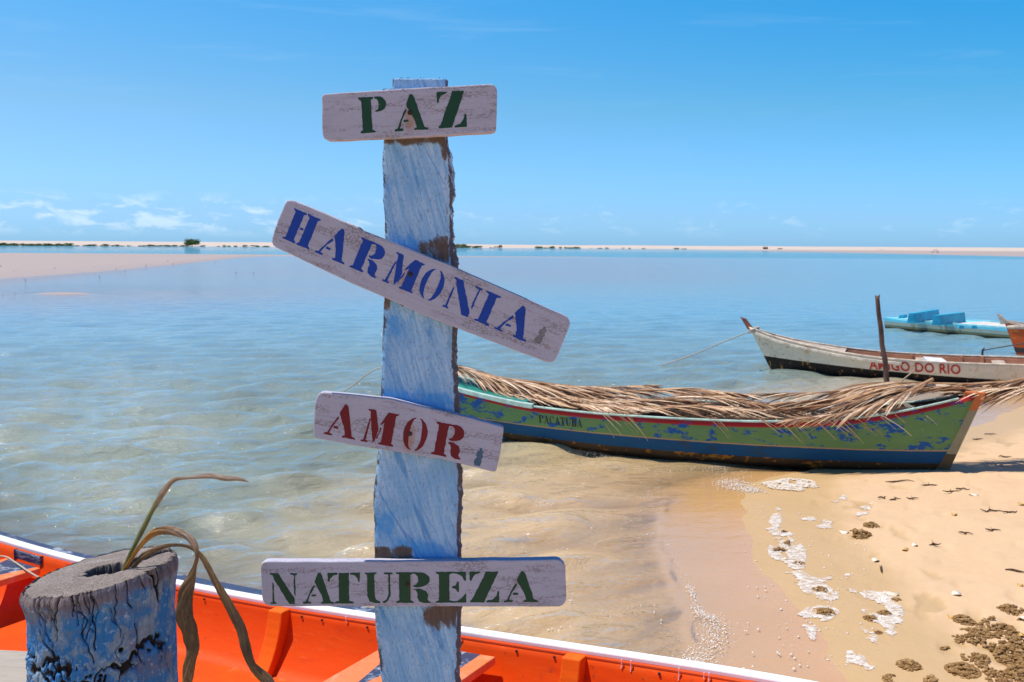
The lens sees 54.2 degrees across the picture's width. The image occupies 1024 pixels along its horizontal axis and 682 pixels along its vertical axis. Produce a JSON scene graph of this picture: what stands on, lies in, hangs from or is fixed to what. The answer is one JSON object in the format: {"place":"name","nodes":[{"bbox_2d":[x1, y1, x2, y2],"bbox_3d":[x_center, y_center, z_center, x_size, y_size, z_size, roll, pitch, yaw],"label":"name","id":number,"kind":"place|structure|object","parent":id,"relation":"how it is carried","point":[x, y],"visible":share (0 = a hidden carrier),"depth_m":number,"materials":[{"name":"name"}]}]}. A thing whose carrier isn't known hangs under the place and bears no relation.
{"place":"outdoors","nodes":[
{"label":"outdoors","id":0,"kind":"place"},
{"bbox_2d":[0,246,1023,657],"bbox_3d":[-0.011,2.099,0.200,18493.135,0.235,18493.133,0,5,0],"label":"river water","id":1,"kind":"structure","parent":0,"point":[278,340],"depth_m":16.53,"materials":[{"name":"blue liquid"}]},
{"bbox_2d":[18,311,904,669],"bbox_3d":[-3.666,0.095,20.687,21.035,0.040,31.709,0,5,0],"label":"foam","id":2,"kind":"object","parent":1,"relation":"on","point":[822,617],"visible":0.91,"depth_m":6.04,"materials":[{"name":"beige"}]},
{"bbox_2d":[458,376,985,469],"bbox_3d":[1.524,0.756,10.360,6.084,0.839,1.241,3,6,23],"label":"green boat","id":3,"kind":"object","parent":1,"relation":"on","point":[927,443],"visible":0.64,"depth_m":9.54,"materials":[{"name":"green paint"}]},
{"bbox_2d":[312,367,380,412],"bbox_3d":[-1.750,0.591,11.910,1.830,0.753,0.096,4,7,35],"label":"mooring rope","id":4,"kind":"object","parent":3,"relation":"attached to","point":[358,381],"visible":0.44,"depth_m":11.97,"materials":[{"name":"beige fabric"}]},
{"bbox_2d":[459,370,642,414],"bbox_3d":[0.401,0.529,10.587,2.343,0.291,0.653,4,7,37],"label":"palm frond","id":5,"kind":"object","parent":3,"relation":"on","point":[568,404],"visible":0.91,"depth_m":10.48,"materials":[{"name":"beige plant"}]},
{"bbox_2d":[458,365,649,401],"bbox_3d":[0.269,0.414,10.872,2.713,0.380,0.683,2,6,21],"label":"palm frond","id":6,"kind":"object","parent":3,"relation":"on","point":[491,378],"visible":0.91,"depth_m":10.82,"materials":[{"name":"beige plant"}]},
{"bbox_2d":[499,376,663,394],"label":"palm frond","id":7,"kind":"object","parent":3,"relation":"on","point":[632,387],"visible":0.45,"depth_m":10.97,"materials":[{"name":"beige plant"}]},
{"bbox_2d":[502,377,764,401],"bbox_3d":[1.252,0.537,10.852,3.049,0.198,0.600,2,6,19],"label":"palm frond","id":8,"kind":"object","parent":3,"relation":"on","point":[679,391],"visible":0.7,"depth_m":10.73,"materials":[{"name":"beige plant"}]},
{"bbox_2d":[505,390,780,408],"bbox_3d":[1.262,0.589,10.303,3.042,0.156,0.657,3,6,23],"label":"palm frond","id":9,"kind":"object","parent":3,"relation":"on","point":[721,398],"visible":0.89,"depth_m":10.15,"materials":[{"name":"beige plant"}]},
{"bbox_2d":[587,402,835,419],"bbox_3d":[1.826,0.659,9.831,2.715,0.150,0.509,3,6,23],"label":"palm frond","id":10,"kind":"object","parent":3,"relation":"on","point":[685,408],"visible":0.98,"depth_m":9.73,"materials":[{"name":"beige plant"}]},
{"bbox_2d":[592,402,934,443],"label":"hanging strands","id":11,"kind":"object","parent":3,"relation":"hanging from","point":[765,420],"visible":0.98,"depth_m":9.37},
{"bbox_2d":[681,381,990,402],"bbox_3d":[3.625,0.416,9.687,4.144,0.615,0.788,2,6,16],"label":"palm frond","id":12,"kind":"object","parent":3,"relation":"on","point":[797,395],"visible":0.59,"depth_m":9.88,"materials":[{"name":"beige plant"}]},
{"bbox_2d":[777,377,933,430],"bbox_3d":[3.187,0.584,9.250,1.449,0.494,0.344,0,5,0],"label":"palm frond","id":13,"kind":"object","parent":3,"relation":"on","point":[873,407],"visible":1,"depth_m":9.23,"materials":[{"name":"beige plant"}]},
{"bbox_2d":[701,378,1023,410],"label":"palm frond","id":14,"kind":"object","parent":3,"relation":"on","point":[1011,383],"visible":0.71,"depth_m":9.44,"materials":[{"name":"beige plant"}]},
{"bbox_2d":[714,386,1023,416],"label":"palm frond","id":15,"kind":"object","parent":3,"relation":"on","point":[860,401],"visible":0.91,"depth_m":9.36,"materials":[{"name":"beige plant"}]},
{"bbox_2d":[783,380,1019,407],"bbox_3d":[4.449,0.380,9.404,4.003,0.680,0.613,1,6,9],"label":"palm frond","id":16,"kind":"object","parent":3,"relation":"on","point":[897,392],"visible":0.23,"depth_m":9.51,"materials":[{"name":"beige plant"}]},
{"bbox_2d":[809,384,1023,412],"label":"palm frond","id":17,"kind":"object","parent":3,"relation":"on","point":[997,389],"visible":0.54,"depth_m":9.22,"materials":[{"name":"beige plant"}]},
{"bbox_2d":[740,317,1023,382],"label":"white boat","id":18,"kind":"object","parent":1,"relation":"on","point":[780,351],"visible":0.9,"depth_m":16.41,"materials":[{"name":"beige paint"}]},
{"bbox_2d":[662,331,748,365],"bbox_3d":[3.360,0.139,17.402,1.522,0.668,0.204,2,6,17],"label":"mooring rope","id":19,"kind":"object","parent":18,"relation":"attached to","point":[707,348],"visible":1,"depth_m":17.31,"materials":[{"name":"fabric"}]},
{"bbox_2d":[923,356,946,361],"bbox_3d":[6.842,0.311,16.160,0.310,0.090,0.282,1,6,8],"label":"white board","id":20,"kind":"object","parent":18,"relation":"on","point":[932,359],"visible":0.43,"depth_m":16.18,"materials":[{"name":"white wood"}]},
{"bbox_2d":[984,343,1023,350],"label":"mooring rope","id":21,"kind":"object","parent":18,"relation":"attached to","point":[1003,346],"visible":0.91,"depth_m":17.46,"materials":[{"name":"grey fabric"}]},
{"bbox_2d":[875,295,913,398],"bbox_3d":[5.176,0.276,13.416,0.477,1.755,0.973,1,5,7],"label":"mooring stake","id":22,"kind":"object","parent":1,"relation":"in","point":[882,346],"visible":0.75,"depth_m":13.80,"materials":[{"name":"brown wood"}]},
{"bbox_2d":[884,309,1009,338],"bbox_3d":[10.928,-0.362,24.411,2.670,0.597,4.225,-3,6,-31],"label":"turquoise boat","id":23,"kind":"object","parent":1,"relation":"on","point":[933,320],"visible":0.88,"depth_m":24.59,"materials":[{"name":"teal wood"}]},
{"bbox_2d":[997,314,1023,354],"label":"red boat","id":24,"kind":"object","parent":1,"relation":"on","point":[1016,336],"visible":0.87,"depth_m":19.64,"materials":[{"name":"wood"}]},
{"bbox_2d":[1006,324,1023,328],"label":"wooden oar","id":25,"kind":"object","parent":24,"relation":"on","point":[1015,327],"visible":1,"depth_m":19.00,"materials":[{"name":"white wood"}]},
{"bbox_2d":[0,241,1023,681],"bbox_3d":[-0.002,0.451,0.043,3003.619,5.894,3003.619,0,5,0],"label":"sand beach","id":26,"kind":"structure","parent":0,"point":[712,541],"depth_m":6.93,"materials":[{"name":"beige sand"}]},
{"bbox_2d":[19,545,178,681],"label":"palm stump","id":27,"kind":"object","parent":26,"relation":"on","point":[102,618],"visible":0.96,"depth_m":1.96,"materials":[{"name":"blue wood"}]},
{"bbox_2d":[121,473,274,681],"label":"withered plant","id":28,"kind":"object","parent":27,"relation":"on","point":[185,621],"visible":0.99,"depth_m":1.95,"materials":[{"name":"brown plant"}]},
{"bbox_2d":[183,238,200,245],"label":"lone tree","id":29,"kind":"object","parent":26,"relation":"on","point":[190,242],"visible":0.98,"depth_m":783.87,"materials":[{"name":"green plant"}]},
{"bbox_2d":[0,531,816,681],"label":"orange boat","id":30,"kind":"object","parent":26,"relation":"on","point":[314,643],"visible":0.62,"depth_m":4.03,"materials":[{"name":"paint"}]},
{"bbox_2d":[0,650,27,681],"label":"plank bench","id":31,"kind":"object","parent":30,"relation":"in","point":[12,666],"depth_m":2.22,"materials":[{"name":"white wood"}]},
{"bbox_2d":[0,555,38,576],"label":"mooring rope","id":32,"kind":"object","parent":30,"relation":"on","point":[24,568],"visible":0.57,"depth_m":4.73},
{"bbox_2d":[373,77,463,681],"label":"signpost","id":33,"kind":"object","parent":26,"relation":"on","point":[417,505],"visible":0.69,"depth_m":2.12,"materials":[{"name":"blue wood"}]},
{"bbox_2d":[314,391,503,471],"bbox_3d":[-0.217,0.183,2.098,0.398,0.112,0.026,11,5,-1],"label":"sign board","id":34,"kind":"object","parent":33,"relation":"attached to","point":[385,423],"visible":1,"depth_m":2.09,"materials":[{"name":"red paint"}]},
{"bbox_2d":[322,84,496,141],"bbox_3d":[-0.207,-0.463,2.036,0.359,0.099,0.026,-3,5,0],"label":"sign board","id":35,"kind":"object","parent":33,"relation":"attached to","point":[425,112],"visible":1,"depth_m":2.02,"materials":[{"name":"green paint"}]},
{"bbox_2d":[261,556,565,606],"bbox_3d":[-0.208,0.512,2.129,0.648,0.104,0.026,0,5,0],"label":"sign board","id":36,"kind":"object","parent":33,"relation":"attached to","point":[510,581],"visible":1,"depth_m":2.12,"materials":[{"name":"green paint"}]},
{"bbox_2d":[272,200,569,361],"bbox_3d":[-0.188,-0.120,2.069,0.637,0.116,0.026,23,5,-2],"label":"sign board","id":37,"kind":"object","parent":33,"relation":"attached to","point":[442,291],"visible":1,"depth_m":2.06,"materials":[{"name":"blue paint"}]},
{"bbox_2d":[770,547,787,550],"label":"sand clump","id":38,"kind":"object","parent":26,"relation":"on","point":[778,549],"visible":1,"depth_m":6.90,"materials":[{"name":"brown sand"}]},
{"bbox_2d":[783,540,790,546],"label":"sand clump","id":39,"kind":"object","parent":26,"relation":"on","point":[787,542],"visible":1,"depth_m":7.05,"materials":[{"name":"brown sand"}]},
{"bbox_2d":[793,561,804,565],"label":"sand clump","id":40,"kind":"object","parent":26,"relation":"on","point":[799,562],"visible":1,"depth_m":6.62,"materials":[{"name":"brown sand"}]},
{"bbox_2d":[811,586,826,592],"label":"sand clump","id":41,"kind":"object","parent":26,"relation":"on","point":[820,588],"visible":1,"depth_m":6.11,"materials":[{"name":"brown sand"}]},
{"bbox_2d":[816,607,835,615],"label":"sand clump","id":42,"kind":"object","parent":26,"relation":"on","point":[828,611],"visible":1,"depth_m":5.74,"materials":[{"name":"brown sand"}]},
{"bbox_2d":[849,528,872,538],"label":"sand clump","id":43,"kind":"object","parent":26,"relation":"on","point":[859,533],"visible":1,"depth_m":7.22,"materials":[{"name":"brown sand"}]},
{"bbox_2d":[862,615,877,621],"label":"sand clump","id":44,"kind":"object","parent":26,"relation":"on","point":[870,617],"visible":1,"depth_m":5.63,"materials":[{"name":"beige sand"}]},
{"bbox_2d":[863,521,879,527],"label":"sand clump","id":45,"kind":"object","parent":26,"relation":"on","point":[871,524],"visible":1,"depth_m":7.43,"materials":[{"name":"brown sand"}]},
{"bbox_2d":[874,630,883,634],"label":"sand clump","id":46,"kind":"object","parent":26,"relation":"on","point":[877,631],"visible":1,"depth_m":5.44,"materials":[{"name":"beige sand"}]},
{"bbox_2d":[876,609,892,615],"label":"sand clump","id":47,"kind":"object","parent":26,"relation":"on","point":[884,612],"visible":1,"depth_m":5.69,"materials":[{"name":"brown sand"}]},
{"bbox_2d":[881,673,895,681],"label":"sand clump","id":48,"kind":"object","parent":26,"relation":"on","point":[886,678],"visible":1,"depth_m":4.85,"materials":[{"name":"beige sand"}]},
{"bbox_2d":[887,592,898,596],"bbox_3d":[2.288,1.521,6.010,0.071,0.019,0.058,2,6,17],"label":"shell","id":49,"kind":"object","parent":26,"relation":"on","point":[892,594],"visible":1,"depth_m":6.00},
{"bbox_2d":[891,597,901,601],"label":"sand clump","id":50,"kind":"object","parent":26,"relation":"on","point":[895,598],"visible":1,"depth_m":5.91,"materials":[{"name":"brown sand"}]},
{"bbox_2d":[885,480,914,481],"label":"twig","id":51,"kind":"object","parent":26,"relation":"on","point":[899,481],"visible":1,"depth_m":8.81,"materials":[{"name":"brown wood"}]},
{"bbox_2d":[895,658,922,671],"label":"sand clump","id":52,"kind":"object","parent":26,"relation":"on","point":[908,664],"visible":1,"depth_m":4.99,"materials":[{"name":"beige sand"}]},
{"bbox_2d":[923,674,938,681],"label":"sand clump","id":53,"kind":"object","parent":26,"relation":"on","point":[931,677],"visible":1,"depth_m":4.82,"materials":[{"name":"beige sand"}]},
{"bbox_2d":[940,646,949,649],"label":"sand clump","id":54,"kind":"object","parent":26,"relation":"on","point":[944,647],"visible":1,"depth_m":5.22,"materials":[{"name":"beige sand"}]},
{"bbox_2d":[952,590,960,594],"bbox_3d":[2.660,1.511,5.980,0.056,0.019,0.071,2,6,20],"label":"seashell","id":55,"kind":"object","parent":26,"relation":"on","point":[954,592],"visible":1,"depth_m":5.99,"materials":[{"name":"white"}]},
{"bbox_2d":[944,661,981,678],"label":"sand clump","id":56,"kind":"object","parent":26,"relation":"on","point":[962,669],"visible":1,"depth_m":4.90,"materials":[{"name":"beige sand"}]},
{"bbox_2d":[952,614,977,625],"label":"sand clump","id":57,"kind":"object","parent":26,"relation":"on","point":[966,620],"visible":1,"depth_m":5.54,"materials":[{"name":"beige sand"}]},
{"bbox_2d":[969,627,987,635],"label":"sand clump","id":58,"kind":"object","parent":26,"relation":"on","point":[978,629],"visible":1,"depth_m":5.39,"materials":[{"name":"beige sand"}]},
{"bbox_2d":[996,603,1023,615],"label":"sand clump","id":59,"kind":"object","parent":26,"relation":"on","point":[1008,608],"visible":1,"depth_m":5.70,"materials":[{"name":"brown sand"}]},
{"bbox_2d":[1005,568,1023,572],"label":"twig","id":60,"kind":"object","parent":26,"relation":"on","point":[1012,569],"visible":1,"depth_m":6.35,"materials":[{"name":"brown wood"}]},
{"bbox_2d":[0,0,1023,247],"label":"sky","id":61,"kind":"structure","parent":0,"point":[810,123],"materials":[{"name":"blue"}]},
{"bbox_2d":[951,626,1023,681],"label":"churned sand","id":62,"kind":"structure","parent":0,"point":[1013,663],"depth_m":5.08,"materials":[{"name":"beige sand"}]},
{"bbox_2d":[978,615,1023,636],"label":"churned sand","id":63,"kind":"structure","parent":0,"point":[1011,629],"depth_m":5.43,"materials":[{"name":"beige sand"}]}
]}

